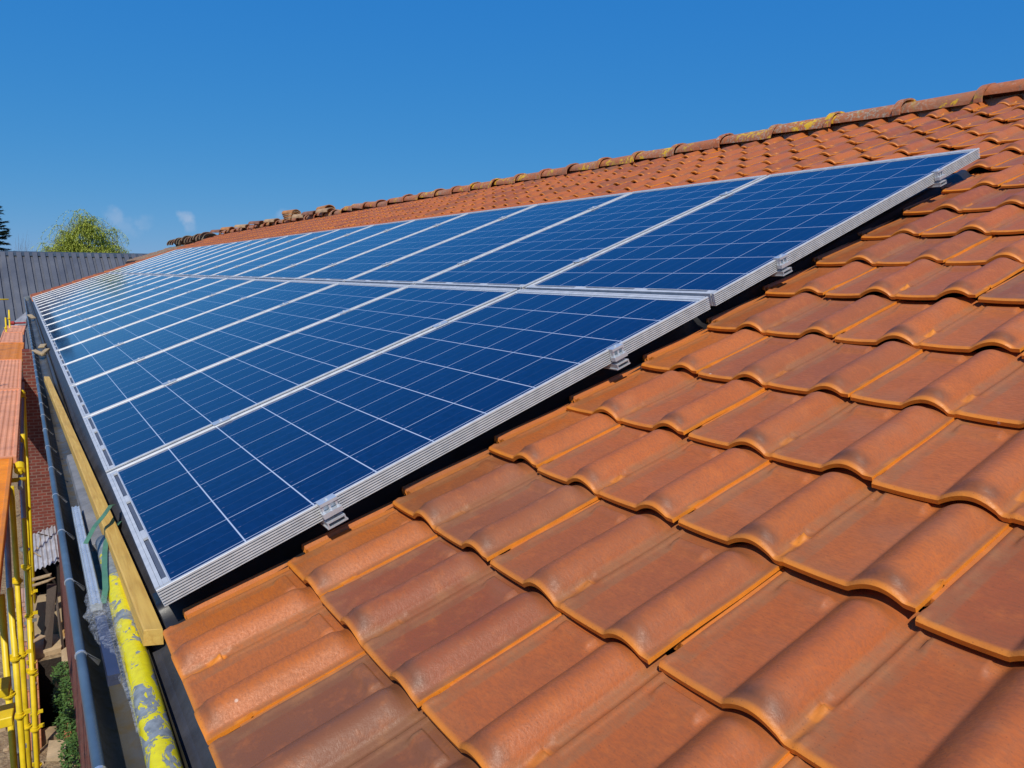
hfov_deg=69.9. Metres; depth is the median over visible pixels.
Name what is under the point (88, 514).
grey board
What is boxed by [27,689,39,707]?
clay block
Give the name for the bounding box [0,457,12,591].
scaffold deck
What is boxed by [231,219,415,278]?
solar panel
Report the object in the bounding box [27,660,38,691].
clay block
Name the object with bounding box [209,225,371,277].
solar panel
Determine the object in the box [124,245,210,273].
solar panel
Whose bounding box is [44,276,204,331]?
solar panel
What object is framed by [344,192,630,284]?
solar panel
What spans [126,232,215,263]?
old tiled roof
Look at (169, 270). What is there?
solar panel
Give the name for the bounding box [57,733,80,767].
weed
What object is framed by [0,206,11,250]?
conifer tree
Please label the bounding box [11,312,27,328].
grey sheet
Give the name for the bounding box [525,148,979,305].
solar panel
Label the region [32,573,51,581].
batten
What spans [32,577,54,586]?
batten
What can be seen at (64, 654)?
stone slab
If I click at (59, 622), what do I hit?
timber prop
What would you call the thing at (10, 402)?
scaffold deck
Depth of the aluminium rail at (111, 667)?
1.71 m
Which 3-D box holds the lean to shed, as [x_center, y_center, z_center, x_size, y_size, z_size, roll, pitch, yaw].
[-7.190,2.896,11.220,0.460,1.050,1.380,-3,9,-34]
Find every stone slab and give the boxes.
[35,634,64,658]
[41,726,60,744]
[46,740,65,761]
[57,615,64,635]
[61,647,67,668]
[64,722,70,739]
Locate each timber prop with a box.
[43,584,55,649]
[55,588,64,648]
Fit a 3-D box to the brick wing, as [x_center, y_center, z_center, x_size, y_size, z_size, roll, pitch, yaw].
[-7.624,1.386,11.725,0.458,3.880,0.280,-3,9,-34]
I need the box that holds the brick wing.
[17,349,54,546]
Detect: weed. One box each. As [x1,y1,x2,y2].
[50,660,70,687]
[51,678,73,715]
[53,707,76,744]
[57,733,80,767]
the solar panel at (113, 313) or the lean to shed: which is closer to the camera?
the solar panel at (113, 313)
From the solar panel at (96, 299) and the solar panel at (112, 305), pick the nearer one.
the solar panel at (112, 305)
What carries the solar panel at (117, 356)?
attached to the mounting rail at (331, 509)
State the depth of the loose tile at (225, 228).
21.38 m
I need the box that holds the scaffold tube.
[95,535,182,767]
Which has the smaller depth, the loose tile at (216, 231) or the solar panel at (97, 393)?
the solar panel at (97, 393)
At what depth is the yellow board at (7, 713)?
4.03 m
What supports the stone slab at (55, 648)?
on the ground
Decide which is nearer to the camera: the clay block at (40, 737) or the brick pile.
the clay block at (40, 737)
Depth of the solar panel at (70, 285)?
16.79 m
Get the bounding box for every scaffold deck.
[0,332,22,342]
[0,342,23,359]
[0,359,21,389]
[0,389,20,463]
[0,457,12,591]
[3,326,25,334]
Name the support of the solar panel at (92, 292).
attached to the mounting rail at (331, 509)
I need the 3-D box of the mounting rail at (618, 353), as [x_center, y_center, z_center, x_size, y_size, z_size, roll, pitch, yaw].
[-4.851,-1.276,9.696,0.060,0.065,18.642,-27,22,-28]
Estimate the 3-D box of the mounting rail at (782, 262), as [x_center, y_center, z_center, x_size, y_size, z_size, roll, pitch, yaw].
[-4.267,-1.586,10.040,0.060,0.065,18.642,-27,22,-28]
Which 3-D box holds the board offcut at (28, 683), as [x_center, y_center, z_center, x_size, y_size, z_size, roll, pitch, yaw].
[-4.872,2.981,7.314,0.407,0.030,0.107,5,8,23]
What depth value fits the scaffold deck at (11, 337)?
17.46 m
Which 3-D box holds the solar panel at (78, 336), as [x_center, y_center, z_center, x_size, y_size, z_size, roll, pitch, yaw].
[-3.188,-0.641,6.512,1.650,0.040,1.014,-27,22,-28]
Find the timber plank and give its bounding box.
[44,376,163,645]
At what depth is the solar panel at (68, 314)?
9.07 m
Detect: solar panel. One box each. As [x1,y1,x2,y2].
[32,273,109,298]
[33,273,114,299]
[33,273,121,301]
[34,273,124,303]
[35,274,132,305]
[36,274,141,308]
[37,274,148,311]
[38,275,160,315]
[40,275,173,320]
[42,275,187,325]
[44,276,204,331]
[47,277,227,339]
[50,277,253,350]
[55,279,289,364]
[61,280,338,385]
[69,282,407,416]
[83,285,516,472]
[106,289,710,605]
[108,249,180,272]
[113,248,189,272]
[119,247,197,272]
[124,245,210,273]
[129,244,220,273]
[136,242,234,273]
[145,240,249,274]
[153,238,266,274]
[164,235,288,275]
[177,232,311,275]
[191,229,337,276]
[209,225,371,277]
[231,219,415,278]
[259,213,466,279]
[295,204,536,281]
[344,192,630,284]
[415,175,766,289]
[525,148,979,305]
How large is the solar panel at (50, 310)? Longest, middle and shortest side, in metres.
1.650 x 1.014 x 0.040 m
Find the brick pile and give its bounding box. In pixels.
[21,588,27,668]
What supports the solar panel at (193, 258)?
attached to the mounting rail at (782, 262)
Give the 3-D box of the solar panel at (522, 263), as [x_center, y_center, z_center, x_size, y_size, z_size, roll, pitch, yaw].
[0.412,-0.799,3.881,1.650,0.040,1.014,-28,22,-27]
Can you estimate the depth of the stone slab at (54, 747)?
7.81 m
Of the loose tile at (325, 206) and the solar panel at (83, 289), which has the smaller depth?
the solar panel at (83, 289)
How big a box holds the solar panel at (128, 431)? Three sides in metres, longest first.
1.650 x 1.014 x 0.040 m
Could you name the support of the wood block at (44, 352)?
on the brick building at (771, 523)
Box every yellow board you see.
[0,676,11,697]
[0,702,15,728]
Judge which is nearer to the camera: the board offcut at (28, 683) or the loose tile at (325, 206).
the board offcut at (28, 683)
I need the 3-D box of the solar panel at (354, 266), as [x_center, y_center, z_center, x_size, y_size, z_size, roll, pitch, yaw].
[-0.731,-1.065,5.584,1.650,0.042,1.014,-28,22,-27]
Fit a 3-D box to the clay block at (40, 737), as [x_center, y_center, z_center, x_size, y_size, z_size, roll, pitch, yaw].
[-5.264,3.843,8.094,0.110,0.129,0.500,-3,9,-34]
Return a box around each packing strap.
[83,504,113,543]
[101,521,121,603]
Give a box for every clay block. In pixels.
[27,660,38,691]
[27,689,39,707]
[29,708,40,723]
[30,728,41,750]
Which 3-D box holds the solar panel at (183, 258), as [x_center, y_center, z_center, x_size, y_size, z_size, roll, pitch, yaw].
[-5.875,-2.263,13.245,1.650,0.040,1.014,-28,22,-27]
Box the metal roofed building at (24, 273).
[0,251,145,348]
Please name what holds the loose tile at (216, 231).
on the brick building at (771, 523)
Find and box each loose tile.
[210,229,223,232]
[220,227,234,229]
[234,224,249,227]
[248,220,264,224]
[263,218,279,223]
[282,209,300,213]
[292,214,304,217]
[301,210,317,216]
[315,207,334,213]
[316,205,334,209]
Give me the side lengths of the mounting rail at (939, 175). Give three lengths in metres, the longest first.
18.642 x 0.065 x 0.060 m
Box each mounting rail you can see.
[50,292,347,529]
[89,278,629,370]
[122,254,792,275]
[177,168,946,252]
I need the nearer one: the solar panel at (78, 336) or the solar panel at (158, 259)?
the solar panel at (78, 336)
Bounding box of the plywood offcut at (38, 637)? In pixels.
[7,627,45,642]
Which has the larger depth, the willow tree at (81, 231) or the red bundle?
the willow tree at (81, 231)
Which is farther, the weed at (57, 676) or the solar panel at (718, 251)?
the weed at (57, 676)
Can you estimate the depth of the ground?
9.85 m
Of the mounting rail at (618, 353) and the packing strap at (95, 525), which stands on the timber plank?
the packing strap at (95, 525)
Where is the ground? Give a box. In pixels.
[0,464,79,767]
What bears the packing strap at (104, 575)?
on the scaffold tube
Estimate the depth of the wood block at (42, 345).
7.39 m
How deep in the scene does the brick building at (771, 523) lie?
1.33 m
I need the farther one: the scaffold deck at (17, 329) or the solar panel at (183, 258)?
the scaffold deck at (17, 329)
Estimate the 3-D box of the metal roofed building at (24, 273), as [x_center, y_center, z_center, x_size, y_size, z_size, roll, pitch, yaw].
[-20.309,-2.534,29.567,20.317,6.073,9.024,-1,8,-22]
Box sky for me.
[0,0,1023,253]
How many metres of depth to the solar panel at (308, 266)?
6.41 m
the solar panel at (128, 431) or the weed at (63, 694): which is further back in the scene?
the weed at (63, 694)
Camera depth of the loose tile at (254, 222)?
18.74 m
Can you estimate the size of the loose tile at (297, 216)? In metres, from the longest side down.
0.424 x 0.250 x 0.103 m
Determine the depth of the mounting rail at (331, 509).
1.62 m
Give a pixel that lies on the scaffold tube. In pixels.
(158, 743)
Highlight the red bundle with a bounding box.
[10,321,25,324]
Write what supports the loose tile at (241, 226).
on the brick building at (771, 523)
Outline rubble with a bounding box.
[0,608,78,766]
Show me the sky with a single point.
(162, 121)
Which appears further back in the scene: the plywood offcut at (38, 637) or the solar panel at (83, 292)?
the solar panel at (83, 292)
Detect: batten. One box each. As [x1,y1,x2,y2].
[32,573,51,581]
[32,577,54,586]
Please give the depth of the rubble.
8.19 m
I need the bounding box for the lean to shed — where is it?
[32,526,61,611]
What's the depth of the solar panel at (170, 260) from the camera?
14.14 m
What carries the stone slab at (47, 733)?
on the ground
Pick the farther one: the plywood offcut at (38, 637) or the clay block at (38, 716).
the clay block at (38, 716)
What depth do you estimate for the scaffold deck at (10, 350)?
14.66 m
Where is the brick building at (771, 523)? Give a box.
[23,79,1023,767]
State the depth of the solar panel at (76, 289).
14.23 m
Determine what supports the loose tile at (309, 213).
on the brick building at (771, 523)
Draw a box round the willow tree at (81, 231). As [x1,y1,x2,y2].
[32,209,128,252]
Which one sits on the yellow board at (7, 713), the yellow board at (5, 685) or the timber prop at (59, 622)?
the yellow board at (5, 685)
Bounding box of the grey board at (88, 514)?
[66,454,101,551]
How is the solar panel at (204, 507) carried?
attached to the mounting rail at (331, 509)
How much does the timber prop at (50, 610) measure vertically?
0.780 m
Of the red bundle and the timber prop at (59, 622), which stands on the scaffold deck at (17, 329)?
the red bundle
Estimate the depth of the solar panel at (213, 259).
10.72 m
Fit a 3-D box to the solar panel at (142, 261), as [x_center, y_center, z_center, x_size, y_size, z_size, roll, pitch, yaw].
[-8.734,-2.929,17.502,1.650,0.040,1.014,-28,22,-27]
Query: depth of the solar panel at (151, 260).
16.70 m
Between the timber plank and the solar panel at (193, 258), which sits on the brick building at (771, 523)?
the timber plank
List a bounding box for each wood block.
[31,349,45,355]
[38,344,46,348]
[39,348,49,354]
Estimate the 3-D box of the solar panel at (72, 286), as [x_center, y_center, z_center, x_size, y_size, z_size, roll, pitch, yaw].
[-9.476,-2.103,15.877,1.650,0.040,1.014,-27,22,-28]
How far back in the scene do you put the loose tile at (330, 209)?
14.61 m
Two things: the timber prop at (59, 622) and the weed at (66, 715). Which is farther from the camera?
the timber prop at (59, 622)
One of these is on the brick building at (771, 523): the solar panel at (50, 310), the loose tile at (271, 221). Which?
the loose tile at (271, 221)
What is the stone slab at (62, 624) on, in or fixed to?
on the stone slab at (55, 648)
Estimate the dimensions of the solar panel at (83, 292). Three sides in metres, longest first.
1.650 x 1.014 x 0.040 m
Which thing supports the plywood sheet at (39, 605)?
on the ground
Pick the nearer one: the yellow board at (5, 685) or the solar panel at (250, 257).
the yellow board at (5, 685)
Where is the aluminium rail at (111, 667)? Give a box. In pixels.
[71,506,119,686]
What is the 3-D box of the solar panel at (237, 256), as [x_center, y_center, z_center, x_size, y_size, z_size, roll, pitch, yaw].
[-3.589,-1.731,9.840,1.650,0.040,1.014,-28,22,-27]
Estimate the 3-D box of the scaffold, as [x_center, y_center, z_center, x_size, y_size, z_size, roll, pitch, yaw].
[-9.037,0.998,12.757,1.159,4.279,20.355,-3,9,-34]
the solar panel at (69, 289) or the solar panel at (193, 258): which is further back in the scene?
the solar panel at (69, 289)
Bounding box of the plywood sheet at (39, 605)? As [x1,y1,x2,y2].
[33,592,61,634]
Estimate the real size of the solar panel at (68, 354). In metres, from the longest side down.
1.650 x 1.014 x 0.040 m
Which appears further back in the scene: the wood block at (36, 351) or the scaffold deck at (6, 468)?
the wood block at (36, 351)
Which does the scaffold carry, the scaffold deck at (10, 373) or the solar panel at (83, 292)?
the scaffold deck at (10, 373)
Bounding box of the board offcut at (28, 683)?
[20,677,37,689]
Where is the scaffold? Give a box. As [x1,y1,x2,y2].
[0,299,43,767]

